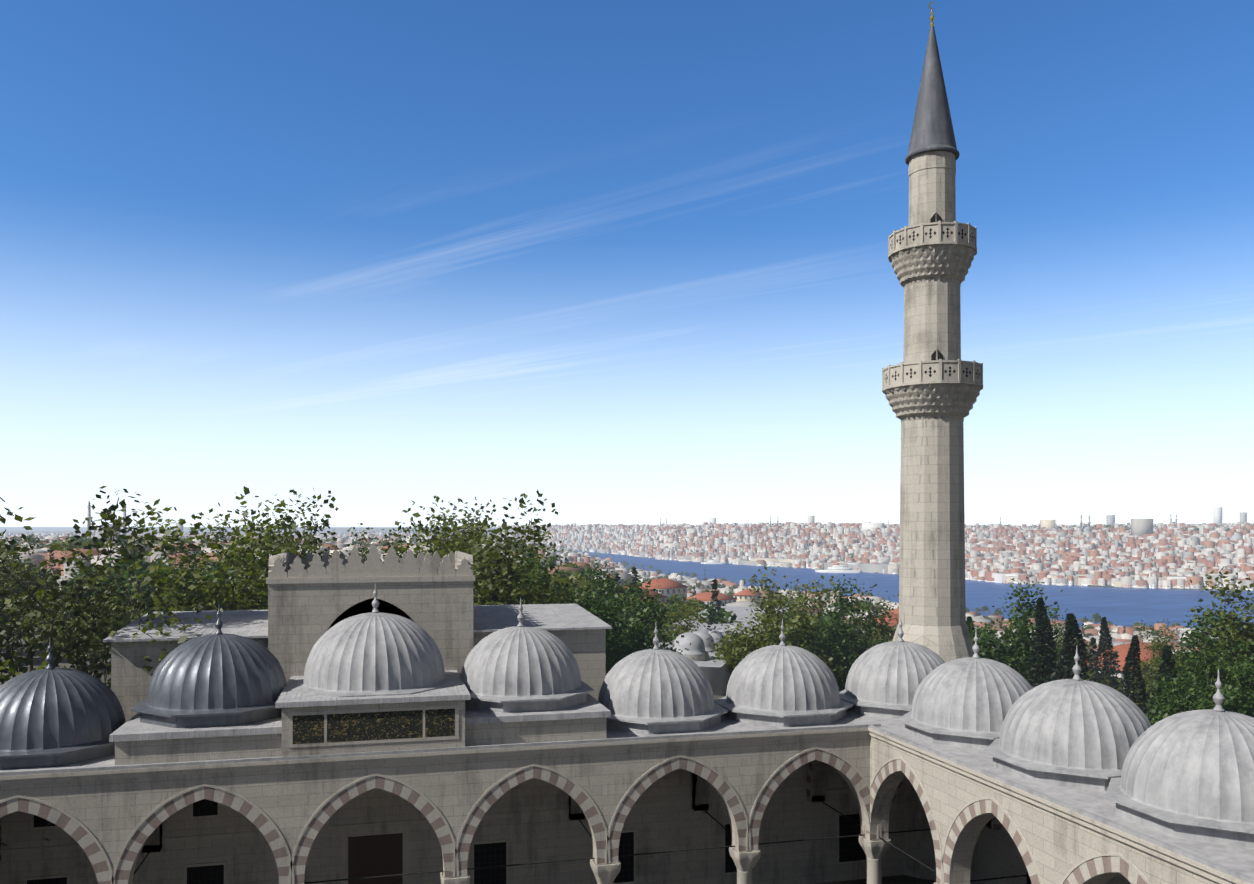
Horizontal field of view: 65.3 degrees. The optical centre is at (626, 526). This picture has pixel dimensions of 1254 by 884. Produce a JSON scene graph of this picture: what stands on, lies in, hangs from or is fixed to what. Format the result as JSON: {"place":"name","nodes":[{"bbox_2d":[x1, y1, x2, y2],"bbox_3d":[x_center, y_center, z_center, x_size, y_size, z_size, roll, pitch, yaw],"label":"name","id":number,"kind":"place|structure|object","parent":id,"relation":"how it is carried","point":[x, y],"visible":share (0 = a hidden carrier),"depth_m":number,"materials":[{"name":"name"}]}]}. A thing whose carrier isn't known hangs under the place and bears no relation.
{"place":"outdoors","nodes":[
{"label":"outdoors","id":0,"kind":"place"},
{"bbox_2d":[0,527,1246,699],"bbox_3d":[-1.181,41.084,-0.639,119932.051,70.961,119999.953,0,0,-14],"label":"terrain","id":1,"kind":"structure","parent":0,"point":[62,530],"depth_m":3361.62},
{"bbox_2d":[8,536,20,541],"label":"tree","id":2,"kind":"object","parent":1,"relation":"on","point":[15,538],"visible":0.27,"depth_m":718.61,"materials":[{"name":"green plant"}]},
{"bbox_2d":[0,555,35,575],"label":"tree","id":3,"kind":"object","parent":1,"relation":"on","point":[25,560],"visible":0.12,"depth_m":197.91,"materials":[{"name":"green plant"}]},
{"bbox_2d":[0,593,36,651],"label":"tree","id":4,"kind":"object","parent":1,"relation":"on","point":[7,617],"visible":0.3,"depth_m":129.16,"materials":[{"name":"green plant"}]},
{"bbox_2d":[1,562,59,607],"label":"tree","id":5,"kind":"object","parent":1,"relation":"on","point":[29,566],"visible":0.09,"depth_m":167.36,"materials":[{"name":"green plant"}]},
{"bbox_2d":[24,534,40,543],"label":"tree","id":6,"kind":"object","parent":1,"relation":"on","point":[31,536],"visible":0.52,"depth_m":688.38,"materials":[{"name":"green plant"}]},
{"bbox_2d":[35,543,47,547],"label":"tree","id":7,"kind":"object","parent":1,"relation":"on","point":[42,545],"visible":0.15,"depth_m":516.00,"materials":[{"name":"green plant"}]},
{"bbox_2d":[0,532,88,670],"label":"tree","id":8,"kind":"object","parent":1,"relation":"on","point":[11,585],"visible":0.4,"depth_m":120.49,"materials":[{"name":"green plant"}]},
{"bbox_2d":[48,548,55,569],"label":"tree","id":9,"kind":"object","parent":1,"relation":"on","point":[50,565],"visible":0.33,"depth_m":265.44,"materials":[{"name":"green plant"}]},
{"bbox_2d":[0,497,110,687],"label":"tree","id":10,"kind":"object","parent":1,"relation":"on","point":[12,668],"visible":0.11,"depth_m":42.73,"materials":[{"name":"green plant"}]},
{"bbox_2d":[47,541,73,551],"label":"tree","id":11,"kind":"object","parent":1,"relation":"on","point":[61,544],"visible":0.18,"depth_m":352.24,"materials":[{"name":"green plant"}]},
{"bbox_2d":[35,580,90,613],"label":"tree","id":12,"kind":"object","parent":1,"relation":"on","point":[65,590],"visible":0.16,"depth_m":149.18,"materials":[{"name":"green plant"}]},
{"bbox_2d":[7,534,145,676],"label":"tree","id":13,"kind":"object","parent":1,"relation":"on","point":[121,615],"visible":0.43,"depth_m":110.86,"materials":[{"name":"green plant"}]},
{"bbox_2d":[67,568,98,586],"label":"tree","id":14,"kind":"object","parent":1,"relation":"on","point":[72,581],"visible":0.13,"depth_m":215.38,"materials":[{"name":"green plant"}]},
{"bbox_2d":[76,537,91,541],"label":"tree","id":15,"kind":"object","parent":1,"relation":"on","point":[80,540],"visible":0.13,"depth_m":496.22,"materials":[{"name":"green plant"}]},
{"bbox_2d":[58,612,112,670],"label":"tree","id":16,"kind":"object","parent":1,"relation":"on","point":[67,619],"visible":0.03,"depth_m":122.28,"materials":[{"name":"green plant"}]},
{"bbox_2d":[80,595,125,654],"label":"tree","id":17,"kind":"object","parent":1,"relation":"on","point":[116,597],"visible":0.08,"depth_m":136.84,"materials":[{"name":"green plant"}]},
{"bbox_2d":[76,567,130,595],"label":"tree","id":18,"kind":"object","parent":1,"relation":"on","point":[110,569],"visible":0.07,"depth_m":177.17,"materials":[{"name":"green plant"}]},
{"bbox_2d":[0,478,222,845],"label":"tree","id":19,"kind":"object","parent":1,"relation":"on","point":[86,634],"visible":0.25,"depth_m":44.39,"materials":[{"name":"green plant"}]},
{"bbox_2d":[92,579,140,618],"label":"tree","id":20,"kind":"object","parent":1,"relation":"on","point":[118,589],"visible":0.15,"depth_m":151.96,"materials":[{"name":"green plant"}]},
{"bbox_2d":[103,550,149,588],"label":"tree","id":21,"kind":"object","parent":1,"relation":"on","point":[145,565],"visible":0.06,"depth_m":183.63,"materials":[{"name":"green plant"}]},
{"bbox_2d":[113,605,147,622],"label":"tree","id":22,"kind":"object","parent":1,"relation":"on","point":[132,608],"visible":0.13,"depth_m":138.19,"materials":[{"name":"green plant"}]},
{"bbox_2d":[116,545,146,555],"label":"tree","id":23,"kind":"object","parent":1,"relation":"on","point":[130,550],"visible":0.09,"depth_m":300.80,"materials":[{"name":"green plant"}]},
{"bbox_2d":[108,565,155,599],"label":"tree","id":24,"kind":"object","parent":1,"relation":"on","point":[143,589],"visible":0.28,"depth_m":169.58,"materials":[{"name":"green plant"}]},
{"bbox_2d":[148,561,166,580],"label":"tree","id":25,"kind":"object","parent":1,"relation":"on","point":[163,564],"visible":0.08,"depth_m":226.52,"materials":[{"name":"green plant"}]},
{"bbox_2d":[149,557,171,582],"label":"tree","id":26,"kind":"object","parent":1,"relation":"on","point":[162,558],"visible":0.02,"depth_m":251.99,"materials":[{"name":"green plant"}]},
{"bbox_2d":[145,558,192,605],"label":"broad tree","id":27,"kind":"object","parent":1,"relation":"on","point":[168,577],"depth_m":153.23,"materials":[{"name":"green plant"}]},
{"bbox_2d":[133,563,220,618],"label":"broad tree","id":28,"kind":"object","parent":1,"relation":"on","point":[170,596],"visible":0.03,"depth_m":118.80,"materials":[{"name":"green plant"}]},
{"bbox_2d":[148,583,217,610],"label":"tree","id":29,"kind":"object","parent":1,"relation":"on","point":[168,595],"visible":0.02,"depth_m":122.20,"materials":[{"name":"green plant"}]},
{"bbox_2d":[131,543,260,620],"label":"broad tree","id":30,"kind":"object","parent":1,"relation":"on","point":[192,576],"visible":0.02,"depth_m":100.88,"materials":[{"name":"green plant"}]},
{"bbox_2d":[96,486,315,678],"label":"broad tree","id":31,"kind":"object","parent":1,"relation":"on","point":[227,600],"visible":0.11,"depth_m":71.63,"materials":[{"name":"green plant"}]},
{"bbox_2d":[196,564,240,587],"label":"tree","id":32,"kind":"object","parent":1,"relation":"on","point":[213,569],"visible":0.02,"depth_m":135.75,"materials":[{"name":"green plant"}]},
{"bbox_2d":[202,559,237,577],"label":"tree","id":33,"kind":"object","parent":1,"relation":"on","point":[205,567],"visible":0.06,"depth_m":216.25,"materials":[{"name":"green plant"}]},
{"bbox_2d":[177,499,313,593],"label":"broad tree","id":34,"kind":"object","parent":1,"relation":"on","point":[219,528],"visible":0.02,"depth_m":108.14,"materials":[{"name":"green plant"}]},
{"bbox_2d":[204,488,338,609],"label":"broad tree","id":35,"kind":"object","parent":1,"relation":"on","point":[304,536],"visible":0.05,"depth_m":85.81,"materials":[{"name":"green plant"}]},
{"bbox_2d":[330,500,481,563],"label":"tree","id":36,"kind":"object","parent":1,"relation":"on","point":[400,538],"visible":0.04,"depth_m":102.64,"materials":[{"name":"green plant"}]},
{"bbox_2d":[377,495,517,601],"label":"broad tree","id":37,"kind":"object","parent":1,"relation":"on","point":[443,552],"visible":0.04,"depth_m":86.60,"materials":[{"name":"green plant"}]},
{"bbox_2d":[423,497,540,574],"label":"broad tree","id":38,"kind":"object","parent":1,"relation":"on","point":[478,514],"depth_m":122.42,"materials":[{"name":"green plant"}]},
{"bbox_2d":[441,489,583,604],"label":"broad tree","id":39,"kind":"object","parent":1,"relation":"on","point":[492,583],"visible":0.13,"depth_m":79.79,"materials":[{"name":"green plant"}]},
{"bbox_2d":[455,520,604,613],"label":"broad tree","id":40,"kind":"object","parent":1,"relation":"on","point":[536,562],"depth_m":95.18,"materials":[{"name":"green plant"}]},
{"bbox_2d":[551,568,571,577],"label":"tree","id":41,"kind":"object","parent":1,"relation":"on","point":[565,571],"visible":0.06,"depth_m":231.31,"materials":[{"name":"green plant"}]},
{"bbox_2d":[554,563,580,568],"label":"tree","id":42,"kind":"object","parent":1,"relation":"on","point":[574,565],"visible":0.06,"depth_m":277.84,"materials":[{"name":"green plant"}]},
{"bbox_2d":[553,571,584,589],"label":"tree","id":43,"kind":"object","parent":1,"relation":"on","point":[573,573],"visible":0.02,"depth_m":157.31,"materials":[{"name":"green plant"}]},
{"bbox_2d":[555,573,587,597],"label":"tree","id":44,"kind":"object","parent":1,"relation":"on","point":[572,579],"visible":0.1,"depth_m":153.75,"materials":[{"name":"green plant"}]},
{"bbox_2d":[511,546,637,674],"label":"broad tree","id":45,"kind":"object","parent":1,"relation":"on","point":[599,610],"visible":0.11,"depth_m":88.45,"materials":[{"name":"green plant"}]},
{"bbox_2d":[567,568,600,582],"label":"tree","id":46,"kind":"object","parent":1,"relation":"on","point":[584,571],"visible":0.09,"depth_m":223.50,"materials":[{"name":"green plant"}]},
{"bbox_2d":[534,559,641,651],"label":"broad tree","id":47,"kind":"object","parent":1,"relation":"on","point":[606,584],"visible":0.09,"depth_m":121.41,"materials":[{"name":"green plant"}]},
{"bbox_2d":[570,575,629,617],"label":"tree","id":48,"kind":"object","parent":1,"relation":"on","point":[583,583],"visible":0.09,"depth_m":133.62,"materials":[{"name":"green plant"}]},
{"bbox_2d":[615,573,620,584],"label":"tree","id":49,"kind":"object","parent":1,"relation":"on","point":[617,576],"visible":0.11,"depth_m":162.96,"materials":[{"name":"green plant"}]},
{"bbox_2d":[588,572,663,640],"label":"broad tree","id":50,"kind":"object","parent":1,"relation":"on","point":[627,616],"visible":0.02,"depth_m":147.19,"materials":[{"name":"green plant"}]},
{"bbox_2d":[0,522,1253,653],"bbox_3d":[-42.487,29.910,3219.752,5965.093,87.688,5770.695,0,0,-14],"label":"city buildings","id":51,"kind":"structure","parent":1,"relation":"on","point":[1126,558],"depth_m":1487.08,"materials":[{"name":"white"}]},
{"bbox_2d":[626,597,639,614],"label":"tree","id":52,"kind":"object","parent":1,"relation":"on","point":[634,605],"visible":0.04,"depth_m":152.06,"materials":[{"name":"green plant"}]},
{"bbox_2d":[631,567,638,598],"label":"tree","id":53,"kind":"object","parent":1,"relation":"on","point":[634,571],"visible":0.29,"depth_m":176.20,"materials":[{"name":"green plant"}]},
{"bbox_2d":[604,574,693,666],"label":"broad tree","id":54,"kind":"object","parent":1,"relation":"on","point":[644,608],"visible":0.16,"depth_m":94.21,"materials":[{"name":"green plant"}]},
{"bbox_2d":[631,599,668,627],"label":"tree","id":55,"kind":"object","parent":1,"relation":"on","point":[648,613],"visible":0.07,"depth_m":153.16,"materials":[{"name":"green plant"}]},
{"bbox_2d":[641,598,667,624],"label":"tree","id":56,"kind":"object","parent":1,"relation":"on","point":[665,609],"visible":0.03,"depth_m":155.41,"materials":[{"name":"green plant"}]},
{"bbox_2d":[86,501,1253,697],"bbox_3d":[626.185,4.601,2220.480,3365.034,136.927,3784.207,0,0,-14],"label":"city buildings","id":57,"kind":"structure","parent":1,"relation":"on","point":[716,674],"depth_m":340.43,"materials":[{"name":"tile"}]},
{"bbox_2d":[667,593,684,610],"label":"tree","id":58,"kind":"object","parent":1,"relation":"on","point":[677,599],"visible":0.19,"depth_m":302.82,"materials":[{"name":"green plant"}]},
{"bbox_2d":[642,589,710,641],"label":"broad tree","id":59,"kind":"object","parent":1,"relation":"on","point":[683,628],"visible":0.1,"depth_m":137.03,"materials":[{"name":"green plant"}]},
{"bbox_2d":[663,602,691,625],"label":"tree","id":60,"kind":"object","parent":1,"relation":"on","point":[673,609],"visible":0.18,"depth_m":182.62,"materials":[{"name":"green plant"}]},
{"bbox_2d":[687,599,700,608],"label":"tree","id":61,"kind":"object","parent":1,"relation":"on","point":[694,601],"visible":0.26,"depth_m":364.44,"materials":[{"name":"green plant"}]},
{"bbox_2d":[694,602,711,611],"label":"tree","id":62,"kind":"object","parent":1,"relation":"on","point":[703,605],"visible":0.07,"depth_m":202.65,"materials":[{"name":"green plant"}]},
{"bbox_2d":[706,579,723,628],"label":"tree","id":63,"kind":"object","parent":1,"relation":"on","point":[714,598],"visible":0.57,"depth_m":153.80,"materials":[{"name":"green plant"}]},
{"bbox_2d":[700,605,736,623],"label":"tree","id":64,"kind":"object","parent":1,"relation":"on","point":[726,614],"visible":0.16,"depth_m":164.50,"materials":[{"name":"green plant"}]},
{"bbox_2d":[755,620,785,642],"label":"tree","id":65,"kind":"object","parent":1,"relation":"on","point":[768,628],"visible":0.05,"depth_m":156.58,"materials":[{"name":"green plant"}]},
{"bbox_2d":[704,565,848,684],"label":"broad tree","id":66,"kind":"object","parent":1,"relation":"on","point":[737,650],"visible":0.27,"depth_m":114.89,"materials":[{"name":"green plant"}]},
{"bbox_2d":[757,579,837,683],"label":"broad tree","id":67,"kind":"object","parent":1,"relation":"on","point":[794,605],"visible":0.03,"depth_m":156.79,"materials":[{"name":"green plant"}]},
{"bbox_2d":[769,574,887,691],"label":"broad tree","id":68,"kind":"object","parent":1,"relation":"on","point":[839,652],"visible":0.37,"depth_m":123.47,"materials":[{"name":"green plant"}]},
{"bbox_2d":[820,582,898,689],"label":"broad tree","id":69,"kind":"object","parent":1,"relation":"on","point":[886,632],"visible":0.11,"depth_m":146.04,"materials":[{"name":"green plant"}]},
{"bbox_2d":[578,551,1253,629],"bbox_3d":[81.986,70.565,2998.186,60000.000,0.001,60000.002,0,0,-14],"label":"water","id":70,"kind":"structure","parent":1,"relation":"on","point":[1127,607],"depth_m":1029.88,"materials":[{"name":"blue liquid"}]},
{"bbox_2d":[882,2,982,879],"bbox_3d":[16.587,-4.640,53.165,5.800,47.749,5.800,0,0,-14],"label":"minaret","id":71,"kind":"object","parent":1,"relation":"on","point":[932,385],"visible":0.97,"depth_m":51.76,"materials":[{"name":"stone"}]},
{"bbox_2d":[966,616,974,633],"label":"cypress tree","id":72,"kind":"object","parent":1,"relation":"on","point":[969,621],"visible":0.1,"depth_m":147.75,"materials":[{"name":"green plant"}]},
{"bbox_2d":[981,605,987,611],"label":"tree","id":73,"kind":"object","parent":1,"relation":"on","point":[985,607],"visible":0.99,"depth_m":791.42,"materials":[{"name":"green plant"}]},
{"bbox_2d":[966,577,1075,686],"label":"broad tree","id":74,"kind":"object","parent":1,"relation":"on","point":[1014,655],"visible":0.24,"depth_m":106.87,"materials":[{"name":"green plant"}]},
{"bbox_2d":[1023,597,1057,687],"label":"cypress tree","id":75,"kind":"object","parent":1,"relation":"on","point":[1043,625],"visible":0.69,"depth_m":102.71,"materials":[{"name":"green plant"}]},
{"bbox_2d":[1039,611,1095,668],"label":"broad tree","id":76,"kind":"object","parent":1,"relation":"on","point":[1059,644],"visible":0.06,"depth_m":171.63,"materials":[{"name":"green plant"}]},
{"bbox_2d":[1050,613,1089,680],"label":"cypress tree","id":77,"kind":"object","parent":1,"relation":"on","point":[1071,628],"visible":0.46,"depth_m":97.72,"materials":[{"name":"green plant"}]},
{"bbox_2d":[1064,670,1099,682],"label":"tree","id":78,"kind":"object","parent":1,"relation":"on","point":[1091,674],"visible":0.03,"depth_m":148.76,"materials":[{"name":"green plant"}]},
{"bbox_2d":[1083,624,1093,629],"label":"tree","id":79,"kind":"object","parent":1,"relation":"on","point":[1089,627],"visible":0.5,"depth_m":594.89,"materials":[{"name":"green plant"}]},
{"bbox_2d":[1084,637,1100,680],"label":"tree","id":80,"kind":"object","parent":1,"relation":"on","point":[1092,642],"visible":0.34,"depth_m":149.47,"materials":[{"name":"green plant"}]},
{"bbox_2d":[1092,613,1101,623],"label":"tree","id":81,"kind":"object","parent":1,"relation":"on","point":[1096,617],"visible":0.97,"depth_m":695.47,"materials":[{"name":"green plant"}]},
{"bbox_2d":[1088,673,1122,692],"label":"tree","id":82,"kind":"object","parent":1,"relation":"on","point":[1119,683],"visible":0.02,"depth_m":149.03,"materials":[{"name":"green plant"}]},
{"bbox_2d":[1092,617,1120,690],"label":"cypress tree","id":83,"kind":"object","parent":1,"relation":"on","point":[1105,642],"visible":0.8,"depth_m":137.09,"materials":[{"name":"green plant"}]},
{"bbox_2d":[1111,651,1122,688],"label":"tree","id":84,"kind":"object","parent":1,"relation":"on","point":[1115,664],"visible":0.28,"depth_m":159.90,"materials":[{"name":"green plant"}]},
{"bbox_2d":[1120,635,1149,716],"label":"cypress tree","id":85,"kind":"object","parent":1,"relation":"on","point":[1132,663],"visible":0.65,"depth_m":92.67,"materials":[{"name":"green plant"}]},
{"bbox_2d":[1135,690,1153,708],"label":"tree","id":86,"kind":"object","parent":1,"relation":"on","point":[1151,695],"visible":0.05,"depth_m":152.25,"materials":[{"name":"green plant"}]},
{"bbox_2d":[1120,618,1196,695],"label":"broad tree","id":87,"kind":"object","parent":1,"relation":"on","point":[1152,665],"visible":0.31,"depth_m":147.28,"materials":[{"name":"green plant"}]},
{"bbox_2d":[1147,645,1179,725],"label":"cypress tree","id":88,"kind":"object","parent":1,"relation":"on","point":[1165,665],"visible":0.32,"depth_m":89.81,"materials":[{"name":"green plant"}]},
{"bbox_2d":[1144,605,1253,724],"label":"broad tree","id":89,"kind":"object","parent":1,"relation":"on","point":[1198,694],"visible":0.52,"depth_m":85.03,"materials":[{"name":"green plant"}]},
{"bbox_2d":[1178,566,1253,691],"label":"broad tree","id":90,"kind":"object","parent":1,"relation":"on","point":[1243,633],"visible":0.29,"depth_m":92.88,"materials":[{"name":"green plant"}]},
{"bbox_2d":[1182,608,1249,669],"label":"broad tree","id":91,"kind":"object","parent":1,"relation":"on","point":[1214,641],"visible":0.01,"depth_m":127.54,"materials":[{"name":"green plant"}]},
{"bbox_2d":[0,0,1253,526],"label":"sky","id":92,"kind":"structure","parent":0,"point":[625,262],"materials":[{"name":"blue"}]},
{"bbox_2d":[816,875,935,883],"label":"courtyard floor","id":93,"kind":"structure","parent":0,"point":[902,879],"depth_m":50.23,"materials":[{"name":"grey stone"}]},
{"bbox_2d":[0,543,1249,883],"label":"wall","id":94,"kind":"structure","parent":93,"relation":"on","point":[806,807],"depth_m":41.80,"materials":[{"name":"beige stone"}]},
{"bbox_2d":[0,582,1253,883],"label":"domed roof","id":95,"kind":"structure","parent":94,"relation":"on","point":[1182,784],"depth_m":38.86,"materials":[{"name":"grey metal"}]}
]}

